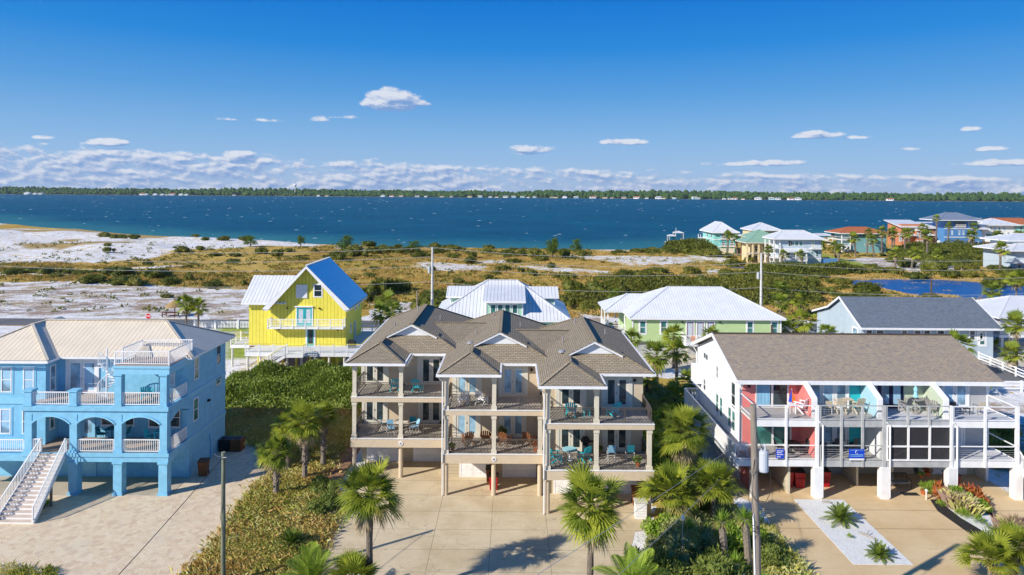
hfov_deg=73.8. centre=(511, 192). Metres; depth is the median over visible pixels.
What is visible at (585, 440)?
barbecue grill
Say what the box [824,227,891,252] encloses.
teal house
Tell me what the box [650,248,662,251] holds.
dune shrub
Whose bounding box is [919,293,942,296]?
dune shrub
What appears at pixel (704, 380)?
window
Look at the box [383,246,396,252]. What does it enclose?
dune shrub
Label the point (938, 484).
shrub
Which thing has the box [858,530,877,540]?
driftwood
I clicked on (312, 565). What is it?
date palm
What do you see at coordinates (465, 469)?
garage door
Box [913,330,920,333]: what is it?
window
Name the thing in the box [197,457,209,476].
wheelie bin
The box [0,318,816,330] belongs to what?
road
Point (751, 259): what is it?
dune shrub
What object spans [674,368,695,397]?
cabbage palm
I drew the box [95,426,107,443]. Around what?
patio chair
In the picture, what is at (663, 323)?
window
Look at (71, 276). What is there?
dune grass
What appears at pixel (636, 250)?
dune shrub
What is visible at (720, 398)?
window
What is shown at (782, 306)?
cabbage palm
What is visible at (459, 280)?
dune shrub
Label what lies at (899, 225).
orange house
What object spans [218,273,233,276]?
dune shrub
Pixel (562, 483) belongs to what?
garage door
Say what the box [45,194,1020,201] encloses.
land
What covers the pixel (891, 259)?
dune shrub
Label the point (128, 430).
patio chair
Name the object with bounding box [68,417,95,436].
french door
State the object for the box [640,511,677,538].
shrub
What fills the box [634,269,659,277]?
dune shrub
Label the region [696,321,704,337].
french door
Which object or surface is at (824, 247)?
cabbage palm
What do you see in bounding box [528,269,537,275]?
dune shrub
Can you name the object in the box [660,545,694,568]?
shrub
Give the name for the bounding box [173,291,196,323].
cabbage palm
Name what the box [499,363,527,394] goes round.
french door
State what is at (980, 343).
window
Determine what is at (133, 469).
garage door
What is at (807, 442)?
patio chair
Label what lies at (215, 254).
dune shrub
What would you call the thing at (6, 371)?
window
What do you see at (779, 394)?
sliding door
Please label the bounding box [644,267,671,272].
dune shrub
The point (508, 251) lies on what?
dune shrub
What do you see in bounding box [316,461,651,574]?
driveway
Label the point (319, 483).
shrub
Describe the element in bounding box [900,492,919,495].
door mat
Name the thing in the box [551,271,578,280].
dune shrub
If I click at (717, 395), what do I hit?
window
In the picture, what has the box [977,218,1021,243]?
white house
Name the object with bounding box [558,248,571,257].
dune shrub
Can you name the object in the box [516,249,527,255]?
dune shrub
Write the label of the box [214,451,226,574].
utility pole
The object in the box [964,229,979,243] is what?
cabbage palm
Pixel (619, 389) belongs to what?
french door
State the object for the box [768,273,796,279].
dune shrub
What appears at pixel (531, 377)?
triplex house
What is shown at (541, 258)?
dune shrub
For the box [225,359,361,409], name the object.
thicket
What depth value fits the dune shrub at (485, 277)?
158.61 m
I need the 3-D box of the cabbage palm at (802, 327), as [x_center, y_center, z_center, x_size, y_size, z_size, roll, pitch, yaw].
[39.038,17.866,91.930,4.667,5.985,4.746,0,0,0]
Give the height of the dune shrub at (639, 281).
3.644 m
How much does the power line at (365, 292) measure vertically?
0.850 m
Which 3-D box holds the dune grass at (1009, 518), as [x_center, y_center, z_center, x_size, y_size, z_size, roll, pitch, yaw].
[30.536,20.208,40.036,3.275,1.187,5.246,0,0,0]
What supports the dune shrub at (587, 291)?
on the ground at (20, 297)
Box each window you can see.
[0,365,13,393]
[0,407,12,435]
[20,411,24,435]
[21,365,35,393]
[49,417,55,430]
[50,364,56,390]
[100,418,113,425]
[126,418,134,426]
[147,419,159,427]
[170,372,175,385]
[171,410,180,427]
[192,395,198,422]
[193,357,198,381]
[215,345,220,366]
[216,377,220,385]
[313,284,322,297]
[490,304,495,312]
[497,304,502,310]
[504,304,510,311]
[512,304,517,313]
[639,320,646,334]
[659,320,667,334]
[702,378,705,392]
[703,351,707,361]
[715,365,718,379]
[715,392,718,414]
[719,396,722,418]
[727,405,731,429]
[730,380,735,410]
[731,409,735,433]
[746,321,753,332]
[770,321,778,332]
[852,326,857,332]
[875,330,884,332]
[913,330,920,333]
[923,330,930,333]
[936,330,944,333]
[969,331,975,340]
[977,331,983,340]
[978,331,986,346]
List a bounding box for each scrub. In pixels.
[0,240,999,315]
[418,280,483,306]
[567,272,808,309]
[661,237,723,255]
[743,261,866,276]
[898,238,987,265]
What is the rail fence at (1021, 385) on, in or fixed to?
on the ground at (20, 297)
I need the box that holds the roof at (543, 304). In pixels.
[439,279,570,325]
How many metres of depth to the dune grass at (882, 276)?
168.54 m
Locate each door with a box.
[65,359,99,391]
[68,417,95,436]
[84,462,96,476]
[106,462,141,476]
[150,449,185,476]
[296,307,312,325]
[305,329,315,345]
[354,321,355,338]
[361,366,388,383]
[362,402,387,422]
[367,447,398,460]
[413,448,440,460]
[417,356,443,382]
[418,402,443,423]
[453,377,481,395]
[453,415,480,436]
[459,463,485,476]
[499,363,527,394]
[499,416,526,436]
[502,464,535,476]
[553,480,572,492]
[556,389,586,406]
[556,429,584,450]
[601,376,632,407]
[602,430,630,451]
[602,481,636,493]
[686,321,694,337]
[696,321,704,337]
[706,321,714,334]
[755,385,788,407]
[757,426,791,444]
[810,385,848,407]
[819,427,848,444]
[874,385,903,407]
[932,467,966,474]
[941,386,969,408]
[953,428,964,445]
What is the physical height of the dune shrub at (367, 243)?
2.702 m
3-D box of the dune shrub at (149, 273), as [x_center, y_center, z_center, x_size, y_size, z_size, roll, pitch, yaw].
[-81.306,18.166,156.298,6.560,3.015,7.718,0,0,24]
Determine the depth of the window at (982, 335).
86.27 m
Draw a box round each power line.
[7,266,1006,279]
[10,257,1023,270]
[10,290,835,298]
[11,282,1023,294]
[13,248,1023,260]
[118,459,221,574]
[537,447,732,574]
[621,478,720,572]
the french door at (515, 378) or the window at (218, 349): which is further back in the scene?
the window at (218, 349)
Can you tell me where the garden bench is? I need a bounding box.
[891,472,911,489]
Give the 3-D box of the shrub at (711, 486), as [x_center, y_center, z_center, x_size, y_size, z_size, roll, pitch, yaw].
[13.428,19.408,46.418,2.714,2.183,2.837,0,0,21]
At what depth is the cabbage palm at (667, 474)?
40.68 m
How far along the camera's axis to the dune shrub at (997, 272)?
171.73 m
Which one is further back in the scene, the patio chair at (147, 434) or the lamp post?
the patio chair at (147, 434)
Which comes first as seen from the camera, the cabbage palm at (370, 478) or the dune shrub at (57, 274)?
the cabbage palm at (370, 478)
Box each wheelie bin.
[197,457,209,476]
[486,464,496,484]
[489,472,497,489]
[630,485,642,505]
[790,468,793,486]
[791,467,805,487]
[824,467,830,486]
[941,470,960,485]
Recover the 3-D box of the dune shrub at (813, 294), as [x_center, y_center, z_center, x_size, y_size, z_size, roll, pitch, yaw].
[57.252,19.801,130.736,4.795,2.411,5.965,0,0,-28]
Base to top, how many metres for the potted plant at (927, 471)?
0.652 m
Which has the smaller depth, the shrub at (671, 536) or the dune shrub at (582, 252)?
the shrub at (671, 536)
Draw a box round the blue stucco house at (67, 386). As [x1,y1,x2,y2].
[0,316,235,523]
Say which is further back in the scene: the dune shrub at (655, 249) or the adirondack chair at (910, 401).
the dune shrub at (655, 249)
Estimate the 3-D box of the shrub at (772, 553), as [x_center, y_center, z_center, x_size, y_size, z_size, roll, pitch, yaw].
[14.393,19.957,38.048,2.389,1.550,2.670,0,0,8]
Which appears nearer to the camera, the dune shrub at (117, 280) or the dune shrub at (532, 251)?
the dune shrub at (117, 280)
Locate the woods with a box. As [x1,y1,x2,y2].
[0,186,1023,201]
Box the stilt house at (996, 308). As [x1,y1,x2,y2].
[976,295,1023,352]
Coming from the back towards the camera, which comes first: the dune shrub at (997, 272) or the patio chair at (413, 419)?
the dune shrub at (997, 272)
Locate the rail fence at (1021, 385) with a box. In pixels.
[978,351,1023,391]
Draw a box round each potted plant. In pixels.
[449,442,455,450]
[498,425,506,434]
[633,455,641,466]
[917,471,925,477]
[919,482,927,494]
[922,467,932,476]
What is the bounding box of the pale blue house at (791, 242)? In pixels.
[762,230,837,263]
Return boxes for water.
[0,194,1023,249]
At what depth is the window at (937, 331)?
86.28 m
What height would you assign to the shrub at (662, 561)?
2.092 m
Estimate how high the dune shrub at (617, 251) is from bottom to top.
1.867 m
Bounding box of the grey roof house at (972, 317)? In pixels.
[812,296,1003,358]
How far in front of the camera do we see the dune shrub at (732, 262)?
193.96 m
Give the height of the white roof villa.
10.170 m
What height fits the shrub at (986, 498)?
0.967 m
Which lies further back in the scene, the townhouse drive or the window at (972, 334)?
the window at (972, 334)
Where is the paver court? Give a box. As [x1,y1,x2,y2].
[0,444,268,574]
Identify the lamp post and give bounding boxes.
[681,515,683,553]
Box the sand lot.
[237,331,1023,372]
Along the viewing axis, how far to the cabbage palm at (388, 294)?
110.79 m
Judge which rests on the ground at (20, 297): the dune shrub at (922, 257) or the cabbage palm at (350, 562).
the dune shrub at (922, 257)
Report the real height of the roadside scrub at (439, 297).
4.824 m
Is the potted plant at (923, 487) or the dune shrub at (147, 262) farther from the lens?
the dune shrub at (147, 262)
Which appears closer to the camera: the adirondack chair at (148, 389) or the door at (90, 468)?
the adirondack chair at (148, 389)
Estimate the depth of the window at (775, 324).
86.48 m
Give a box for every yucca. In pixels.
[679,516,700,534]
[710,509,734,557]
[725,548,747,570]
[733,502,760,568]
[747,510,766,541]
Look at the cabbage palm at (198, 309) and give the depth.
100.90 m
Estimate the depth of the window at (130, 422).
48.99 m
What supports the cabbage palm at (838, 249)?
on the ground at (20, 297)
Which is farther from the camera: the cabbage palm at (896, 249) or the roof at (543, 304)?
the cabbage palm at (896, 249)
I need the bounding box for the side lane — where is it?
[729,266,1023,380]
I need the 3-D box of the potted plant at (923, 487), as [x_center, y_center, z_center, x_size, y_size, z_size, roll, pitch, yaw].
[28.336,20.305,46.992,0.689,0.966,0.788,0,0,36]
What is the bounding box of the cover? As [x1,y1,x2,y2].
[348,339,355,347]
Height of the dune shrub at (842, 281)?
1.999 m
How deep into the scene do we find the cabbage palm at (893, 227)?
261.75 m
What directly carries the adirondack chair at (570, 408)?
on the triplex house at (531, 377)
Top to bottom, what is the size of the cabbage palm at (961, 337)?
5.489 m
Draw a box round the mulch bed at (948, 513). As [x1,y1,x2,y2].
[930,499,1023,565]
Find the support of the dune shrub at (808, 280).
on the ground at (20, 297)
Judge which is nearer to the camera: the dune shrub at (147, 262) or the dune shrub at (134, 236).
the dune shrub at (147, 262)
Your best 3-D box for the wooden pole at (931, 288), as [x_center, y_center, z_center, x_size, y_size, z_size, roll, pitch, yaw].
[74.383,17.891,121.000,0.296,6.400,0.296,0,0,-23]
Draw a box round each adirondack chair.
[140,386,153,400]
[389,378,398,391]
[411,379,423,392]
[457,391,469,405]
[461,431,474,445]
[475,390,487,405]
[480,430,490,444]
[498,432,512,446]
[522,432,535,446]
[550,449,562,463]
[565,402,576,416]
[577,446,591,462]
[605,402,621,417]
[735,441,748,455]
[794,398,808,415]
[833,398,847,414]
[850,398,865,414]
[897,397,914,412]
[917,397,929,412]
[925,400,938,415]
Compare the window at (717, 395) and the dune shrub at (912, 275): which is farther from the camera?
the dune shrub at (912, 275)
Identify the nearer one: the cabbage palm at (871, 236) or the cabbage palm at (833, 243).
the cabbage palm at (833, 243)
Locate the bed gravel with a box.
[945,503,1015,548]
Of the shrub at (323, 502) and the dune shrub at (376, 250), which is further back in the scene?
the dune shrub at (376, 250)
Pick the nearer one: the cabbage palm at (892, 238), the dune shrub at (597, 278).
the dune shrub at (597, 278)
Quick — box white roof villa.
[973,233,1023,268]
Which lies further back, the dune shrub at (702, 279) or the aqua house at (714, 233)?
the aqua house at (714, 233)
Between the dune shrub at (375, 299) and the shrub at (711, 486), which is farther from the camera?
the dune shrub at (375, 299)
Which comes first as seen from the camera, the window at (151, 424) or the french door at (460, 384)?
the window at (151, 424)
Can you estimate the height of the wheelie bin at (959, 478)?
1.258 m
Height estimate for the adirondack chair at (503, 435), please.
1.039 m
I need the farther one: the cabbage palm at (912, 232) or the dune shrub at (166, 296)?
the cabbage palm at (912, 232)
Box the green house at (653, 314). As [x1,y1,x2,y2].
[597,286,786,359]
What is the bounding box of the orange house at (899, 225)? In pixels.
[884,220,940,244]
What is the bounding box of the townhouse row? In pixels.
[684,332,1023,499]
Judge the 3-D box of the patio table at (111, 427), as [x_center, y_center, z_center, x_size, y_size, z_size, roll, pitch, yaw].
[-28.013,17.035,48.000,0.900,1.000,0.900,0,0,0]
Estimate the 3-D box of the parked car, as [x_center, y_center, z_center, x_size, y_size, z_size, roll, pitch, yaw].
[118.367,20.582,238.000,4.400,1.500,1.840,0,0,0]
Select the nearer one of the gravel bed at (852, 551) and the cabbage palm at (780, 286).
the gravel bed at (852, 551)
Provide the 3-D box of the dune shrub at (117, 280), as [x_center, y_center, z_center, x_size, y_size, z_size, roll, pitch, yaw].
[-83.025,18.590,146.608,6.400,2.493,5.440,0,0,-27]
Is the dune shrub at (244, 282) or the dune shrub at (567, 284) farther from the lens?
the dune shrub at (244, 282)
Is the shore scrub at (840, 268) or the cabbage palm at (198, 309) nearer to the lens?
the cabbage palm at (198, 309)
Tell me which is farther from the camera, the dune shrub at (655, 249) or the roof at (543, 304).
the dune shrub at (655, 249)
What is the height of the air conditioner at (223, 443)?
0.980 m
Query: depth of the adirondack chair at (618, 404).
44.96 m
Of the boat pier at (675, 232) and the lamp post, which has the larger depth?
the boat pier at (675, 232)
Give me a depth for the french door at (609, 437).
46.86 m
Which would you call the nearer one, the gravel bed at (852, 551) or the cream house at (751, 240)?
the gravel bed at (852, 551)
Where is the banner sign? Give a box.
[776,449,783,457]
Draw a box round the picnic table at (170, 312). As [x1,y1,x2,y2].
[161,312,179,317]
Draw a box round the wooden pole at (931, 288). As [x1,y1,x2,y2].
[930,275,931,296]
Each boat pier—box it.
[664,231,683,242]
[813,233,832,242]
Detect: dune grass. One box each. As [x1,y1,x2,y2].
[0,261,429,309]
[0,560,59,574]
[169,406,361,574]
[240,245,739,284]
[401,279,891,319]
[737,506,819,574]
[804,266,1001,298]
[989,512,1023,550]
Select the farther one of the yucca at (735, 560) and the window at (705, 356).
the window at (705, 356)
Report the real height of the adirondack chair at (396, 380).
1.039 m
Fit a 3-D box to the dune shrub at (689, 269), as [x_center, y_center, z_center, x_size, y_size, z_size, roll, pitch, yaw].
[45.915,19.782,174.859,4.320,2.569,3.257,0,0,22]
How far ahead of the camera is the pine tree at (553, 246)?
211.68 m
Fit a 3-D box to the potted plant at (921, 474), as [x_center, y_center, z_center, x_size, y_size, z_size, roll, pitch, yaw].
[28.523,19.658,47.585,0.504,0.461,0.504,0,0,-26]
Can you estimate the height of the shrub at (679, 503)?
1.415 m
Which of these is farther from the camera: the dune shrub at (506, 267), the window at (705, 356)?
the dune shrub at (506, 267)
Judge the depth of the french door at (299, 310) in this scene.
79.26 m
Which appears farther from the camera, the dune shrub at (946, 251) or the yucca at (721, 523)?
the dune shrub at (946, 251)
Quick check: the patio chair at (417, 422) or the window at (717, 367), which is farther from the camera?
the window at (717, 367)
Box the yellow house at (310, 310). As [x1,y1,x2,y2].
[230,257,381,370]
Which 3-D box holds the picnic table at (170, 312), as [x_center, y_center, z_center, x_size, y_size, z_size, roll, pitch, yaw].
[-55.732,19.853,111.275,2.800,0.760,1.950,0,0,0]
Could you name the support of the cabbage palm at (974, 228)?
on the ground at (20, 297)
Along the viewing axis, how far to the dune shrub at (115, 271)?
157.83 m
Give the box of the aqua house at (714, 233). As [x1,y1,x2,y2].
[698,221,739,253]
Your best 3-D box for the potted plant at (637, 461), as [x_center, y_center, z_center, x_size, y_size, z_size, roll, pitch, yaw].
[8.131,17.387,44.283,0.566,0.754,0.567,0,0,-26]
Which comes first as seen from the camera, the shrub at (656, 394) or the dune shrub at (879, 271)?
the shrub at (656, 394)
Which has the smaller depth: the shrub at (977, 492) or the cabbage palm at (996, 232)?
the shrub at (977, 492)
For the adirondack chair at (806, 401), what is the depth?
47.51 m
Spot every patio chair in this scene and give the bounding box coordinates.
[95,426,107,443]
[126,425,131,437]
[143,428,153,438]
[387,419,394,432]
[409,416,416,428]
[410,418,419,433]
[607,445,615,461]
[625,445,634,458]
[773,438,784,453]
[797,438,809,452]
[820,442,826,455]
[821,401,832,413]
[830,438,839,448]
[847,438,859,448]
[973,402,985,412]
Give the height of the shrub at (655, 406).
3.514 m
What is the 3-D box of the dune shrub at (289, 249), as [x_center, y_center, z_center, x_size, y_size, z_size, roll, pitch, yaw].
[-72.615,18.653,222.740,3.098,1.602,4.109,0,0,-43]
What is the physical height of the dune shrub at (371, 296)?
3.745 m
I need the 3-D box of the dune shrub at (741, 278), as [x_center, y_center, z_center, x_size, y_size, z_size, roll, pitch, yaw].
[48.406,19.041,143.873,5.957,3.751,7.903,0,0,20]
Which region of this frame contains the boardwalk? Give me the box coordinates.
[326,442,360,483]
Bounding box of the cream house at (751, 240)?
[735,222,780,262]
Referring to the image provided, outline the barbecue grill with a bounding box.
[581,436,593,451]
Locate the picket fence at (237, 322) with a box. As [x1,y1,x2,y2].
[193,320,248,328]
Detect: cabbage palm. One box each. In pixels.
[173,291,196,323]
[186,297,208,326]
[253,431,295,492]
[267,407,300,468]
[283,396,325,477]
[310,399,339,464]
[326,547,382,574]
[333,456,405,566]
[369,300,392,327]
[374,287,402,315]
[381,300,402,316]
[552,458,628,574]
[607,287,622,317]
[624,326,642,347]
[634,458,698,519]
[641,340,672,381]
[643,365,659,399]
[656,404,715,476]
[658,322,688,368]
[660,335,691,381]
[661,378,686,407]
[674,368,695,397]
[685,456,750,525]
[700,325,718,337]
[723,229,733,252]
[732,234,739,255]
[763,244,773,262]
[766,281,793,303]
[770,292,791,326]
[778,248,789,261]
[781,319,798,332]
[787,303,821,332]
[788,290,809,319]
[795,249,806,262]
[816,323,838,332]
[821,242,827,258]
[828,241,837,257]
[833,243,846,261]
[846,231,861,255]
[864,228,872,253]
[865,233,879,256]
[875,225,888,252]
[887,229,899,251]
[888,226,896,247]
[889,246,904,266]
[898,227,910,248]
[904,227,914,243]
[907,245,922,268]
[917,223,928,242]
[918,229,933,253]
[930,248,943,258]
[932,214,940,242]
[945,221,953,240]
[947,328,978,355]
[951,526,1023,574]
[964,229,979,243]
[970,222,979,243]
[980,281,1002,297]
[982,517,1023,574]
[990,241,1011,268]
[992,229,1002,235]
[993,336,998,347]
[996,338,1023,373]
[997,309,1023,370]
[1001,267,1023,294]
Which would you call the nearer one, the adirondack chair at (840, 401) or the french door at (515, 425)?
the adirondack chair at (840, 401)
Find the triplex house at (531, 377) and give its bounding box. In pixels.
[343,304,655,514]
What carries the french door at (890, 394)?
in the townhouse row
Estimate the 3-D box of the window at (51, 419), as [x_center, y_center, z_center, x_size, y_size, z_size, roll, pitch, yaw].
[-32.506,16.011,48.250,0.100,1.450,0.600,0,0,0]
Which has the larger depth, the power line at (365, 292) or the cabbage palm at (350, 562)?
the power line at (365, 292)
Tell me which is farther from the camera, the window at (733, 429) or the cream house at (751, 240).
the cream house at (751, 240)
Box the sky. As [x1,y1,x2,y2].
[0,0,1023,194]
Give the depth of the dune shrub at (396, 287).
137.06 m
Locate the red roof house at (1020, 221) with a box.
[987,218,1023,232]
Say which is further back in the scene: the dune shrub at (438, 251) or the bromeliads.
the dune shrub at (438, 251)
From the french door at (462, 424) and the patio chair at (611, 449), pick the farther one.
the french door at (462, 424)
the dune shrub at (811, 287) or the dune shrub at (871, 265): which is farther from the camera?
the dune shrub at (871, 265)
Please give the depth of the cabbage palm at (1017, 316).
79.86 m
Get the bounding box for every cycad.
[274,526,307,550]
[818,501,859,528]
[863,538,895,564]
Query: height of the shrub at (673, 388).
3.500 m
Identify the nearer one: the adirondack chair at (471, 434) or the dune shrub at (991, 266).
the adirondack chair at (471, 434)
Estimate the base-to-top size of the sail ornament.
1.020 m
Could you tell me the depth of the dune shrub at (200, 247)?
219.77 m
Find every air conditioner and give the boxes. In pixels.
[218,436,233,451]
[230,436,244,451]
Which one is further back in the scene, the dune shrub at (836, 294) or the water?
the water
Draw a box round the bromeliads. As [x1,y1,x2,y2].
[936,486,991,515]
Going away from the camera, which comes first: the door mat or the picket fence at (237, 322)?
the door mat
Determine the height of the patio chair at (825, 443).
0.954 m
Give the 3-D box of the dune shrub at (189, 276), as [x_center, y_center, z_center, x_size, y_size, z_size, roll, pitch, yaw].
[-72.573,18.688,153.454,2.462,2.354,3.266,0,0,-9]
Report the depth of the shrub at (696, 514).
40.84 m
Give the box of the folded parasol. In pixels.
[913,386,917,398]
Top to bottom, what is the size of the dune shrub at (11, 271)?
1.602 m
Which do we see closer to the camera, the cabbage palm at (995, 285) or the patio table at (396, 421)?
the patio table at (396, 421)
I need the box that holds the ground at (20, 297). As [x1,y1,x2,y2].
[0,223,1023,574]
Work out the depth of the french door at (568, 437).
46.86 m
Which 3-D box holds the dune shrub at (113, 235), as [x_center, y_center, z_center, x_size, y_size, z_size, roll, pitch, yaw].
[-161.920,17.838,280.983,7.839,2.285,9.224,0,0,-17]
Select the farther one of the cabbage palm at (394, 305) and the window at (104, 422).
the cabbage palm at (394, 305)
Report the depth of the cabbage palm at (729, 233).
221.74 m
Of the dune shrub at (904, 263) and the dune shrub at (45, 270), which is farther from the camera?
the dune shrub at (904, 263)
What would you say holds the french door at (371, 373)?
in the triplex house at (531, 377)
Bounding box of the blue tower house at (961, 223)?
[919,212,990,242]
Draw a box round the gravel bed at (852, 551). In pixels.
[794,499,912,564]
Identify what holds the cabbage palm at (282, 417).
on the ground at (20, 297)
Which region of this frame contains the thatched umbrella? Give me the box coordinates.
[165,298,182,311]
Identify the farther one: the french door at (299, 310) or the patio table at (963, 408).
the french door at (299, 310)
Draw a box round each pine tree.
[243,235,257,246]
[297,235,306,246]
[334,234,353,250]
[404,240,421,252]
[544,237,558,257]
[570,238,583,249]
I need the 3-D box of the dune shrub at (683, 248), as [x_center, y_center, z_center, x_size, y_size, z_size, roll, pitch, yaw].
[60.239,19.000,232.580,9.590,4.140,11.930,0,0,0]
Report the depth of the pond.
154.10 m
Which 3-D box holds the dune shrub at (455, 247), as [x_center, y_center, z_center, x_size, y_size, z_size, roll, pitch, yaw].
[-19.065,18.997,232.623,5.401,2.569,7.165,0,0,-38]
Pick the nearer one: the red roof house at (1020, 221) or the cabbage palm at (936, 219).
the cabbage palm at (936, 219)
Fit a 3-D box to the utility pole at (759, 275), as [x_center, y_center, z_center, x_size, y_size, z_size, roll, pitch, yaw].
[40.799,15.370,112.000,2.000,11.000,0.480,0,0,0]
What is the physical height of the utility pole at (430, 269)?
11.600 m
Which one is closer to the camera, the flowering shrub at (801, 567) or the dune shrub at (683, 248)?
the flowering shrub at (801, 567)
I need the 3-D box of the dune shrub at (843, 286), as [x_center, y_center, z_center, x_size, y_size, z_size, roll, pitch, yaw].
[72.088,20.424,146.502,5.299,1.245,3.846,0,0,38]
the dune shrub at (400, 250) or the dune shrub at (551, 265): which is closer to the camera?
the dune shrub at (551, 265)
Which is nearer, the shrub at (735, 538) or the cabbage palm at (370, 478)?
the cabbage palm at (370, 478)
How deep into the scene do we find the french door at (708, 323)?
86.44 m
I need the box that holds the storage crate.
[633,498,647,518]
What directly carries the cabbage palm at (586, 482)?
on the driveway
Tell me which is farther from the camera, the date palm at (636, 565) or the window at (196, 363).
the window at (196, 363)
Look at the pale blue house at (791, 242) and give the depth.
191.50 m
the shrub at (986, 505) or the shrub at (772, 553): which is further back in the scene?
the shrub at (986, 505)
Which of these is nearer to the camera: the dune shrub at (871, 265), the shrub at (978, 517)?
the shrub at (978, 517)
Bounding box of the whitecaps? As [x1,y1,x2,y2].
[13,196,1018,242]
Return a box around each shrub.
[0,267,25,274]
[21,267,41,272]
[34,266,55,273]
[46,272,64,277]
[55,268,72,273]
[71,269,94,274]
[75,273,107,283]
[96,232,110,236]
[97,265,138,276]
[102,247,116,252]
[108,275,142,285]
[109,233,126,238]
[121,234,140,238]
[123,276,145,285]
[139,267,173,278]
[141,261,153,264]
[159,276,181,284]
[160,294,172,297]
[174,245,190,252]
[183,271,194,280]
[195,245,204,249]
[201,278,224,288]
[208,253,221,255]
[217,236,230,240]
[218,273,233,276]
[225,258,240,262]
[227,252,240,256]
[238,235,252,240]
[239,280,247,285]
[254,247,268,253]
[271,247,284,255]
[284,247,294,251]
[297,257,308,260]
[306,487,340,515]
[307,472,338,493]
[327,250,347,260]
[342,244,371,257]
[361,241,377,245]
[362,285,376,302]
[363,272,376,277]
[366,246,384,253]
[368,276,389,295]
[373,295,386,302]
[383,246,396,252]
[385,277,401,292]
[393,247,411,253]
[395,277,412,291]
[409,299,420,308]
[410,251,430,257]
[428,242,441,246]
[430,249,446,253]
[431,247,445,250]
[446,245,466,250]
[446,254,458,258]
[451,277,464,283]
[463,256,476,262]
[469,251,477,256]
[480,247,496,253]
[481,274,493,279]
[482,245,495,248]
[494,265,511,270]
[500,249,515,253]
[501,252,513,256]
[504,258,522,262]
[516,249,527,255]
[525,247,545,256]
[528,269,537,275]
[532,255,548,260]
[547,262,555,267]
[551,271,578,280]
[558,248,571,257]
[558,294,573,306]
[561,275,583,294]
[571,287,598,303]
[575,249,591,255]
[583,277,613,291]
[593,276,605,280]
[601,275,630,283]
[610,272,627,276]
[610,280,628,293]
[611,249,627,253]
[615,269,637,276]
[619,542,687,574]
[629,248,644,252]
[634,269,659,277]
[634,280,649,286]
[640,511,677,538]
[643,397,663,415]
[643,403,693,433]
[643,426,696,461]
[643,533,662,549]
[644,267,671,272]
[645,382,680,403]
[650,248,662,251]
[652,452,667,473]
[653,457,690,488]
[655,514,719,555]
[658,247,671,253]
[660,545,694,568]
[664,495,699,516]
[666,558,694,574]
[673,474,719,509]
[676,242,699,253]
[677,508,713,526]
[682,265,699,274]
[686,542,750,574]
[691,462,727,492]
[693,273,718,282]
[697,248,720,256]
[703,519,743,555]
[710,502,743,528]
[714,275,731,281]
[716,268,737,272]
[717,270,731,274]
[718,273,735,278]
[722,253,733,257]
[722,257,746,266]
[731,274,752,282]
[732,269,753,275]
[741,525,769,541]
[743,254,755,261]
[751,536,795,570]
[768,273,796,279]
[795,275,821,286]
[802,290,825,299]
[804,284,825,294]
[805,296,823,303]
[809,271,829,279]
[818,285,836,295]
[821,277,853,284]
[831,292,855,296]
[835,284,853,289]
[850,281,883,292]
[853,291,890,296]
[855,265,872,272]
[864,263,878,267]
[873,266,889,273]
[885,256,904,261]
[886,266,904,274]
[896,259,917,266]
[900,271,930,279]
[908,252,932,261]
[918,254,950,273]
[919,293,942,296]
[920,479,935,495]
[932,479,944,499]
[936,499,946,506]
[937,269,961,277]
[938,247,962,255]
[945,484,972,496]
[952,263,980,270]
[954,507,969,517]
[959,482,984,498]
[961,269,985,276]
[972,261,982,265]
[972,512,987,525]
[975,495,991,505]
[977,498,993,512]
[979,276,1008,288]
[984,264,1002,268]
[989,428,1023,445]
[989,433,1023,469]
[993,268,1014,274]
[999,274,1023,285]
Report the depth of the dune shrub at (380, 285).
133.75 m
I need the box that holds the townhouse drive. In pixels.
[742,498,1023,574]
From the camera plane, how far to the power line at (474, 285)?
111.99 m
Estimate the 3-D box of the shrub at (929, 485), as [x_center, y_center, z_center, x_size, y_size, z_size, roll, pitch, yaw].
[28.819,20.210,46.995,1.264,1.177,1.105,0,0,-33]
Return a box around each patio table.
[104,425,113,443]
[153,428,159,446]
[394,419,408,430]
[562,446,576,460]
[782,439,799,452]
[787,402,796,413]
[842,397,853,412]
[908,397,922,413]
[960,407,970,414]
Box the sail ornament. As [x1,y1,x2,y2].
[788,390,795,401]
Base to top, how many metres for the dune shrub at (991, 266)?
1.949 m
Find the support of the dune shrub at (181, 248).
on the ground at (20, 297)
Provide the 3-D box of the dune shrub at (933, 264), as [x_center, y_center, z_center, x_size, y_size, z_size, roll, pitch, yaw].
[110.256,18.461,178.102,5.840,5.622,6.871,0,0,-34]
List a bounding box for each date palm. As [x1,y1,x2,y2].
[278,541,341,574]
[591,541,670,574]
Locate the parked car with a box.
[844,249,858,253]
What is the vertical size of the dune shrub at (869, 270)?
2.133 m
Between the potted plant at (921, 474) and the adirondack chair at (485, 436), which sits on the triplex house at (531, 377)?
the adirondack chair at (485, 436)
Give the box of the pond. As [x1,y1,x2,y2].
[853,279,1023,298]
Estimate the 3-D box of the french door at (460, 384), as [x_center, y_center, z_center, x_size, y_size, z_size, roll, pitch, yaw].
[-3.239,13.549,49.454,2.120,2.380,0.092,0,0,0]
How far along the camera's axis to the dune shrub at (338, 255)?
197.52 m
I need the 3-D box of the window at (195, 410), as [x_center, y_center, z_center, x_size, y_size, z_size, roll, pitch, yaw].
[-23.180,15.872,50.000,0.050,1.770,0.920,0,0,0]
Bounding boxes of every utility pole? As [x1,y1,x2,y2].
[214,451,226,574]
[428,247,432,305]
[748,404,771,574]
[754,253,766,305]
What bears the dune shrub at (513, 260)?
on the ground at (20, 297)
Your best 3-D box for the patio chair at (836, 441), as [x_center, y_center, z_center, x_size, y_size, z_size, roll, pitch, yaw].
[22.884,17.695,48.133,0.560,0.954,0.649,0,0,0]

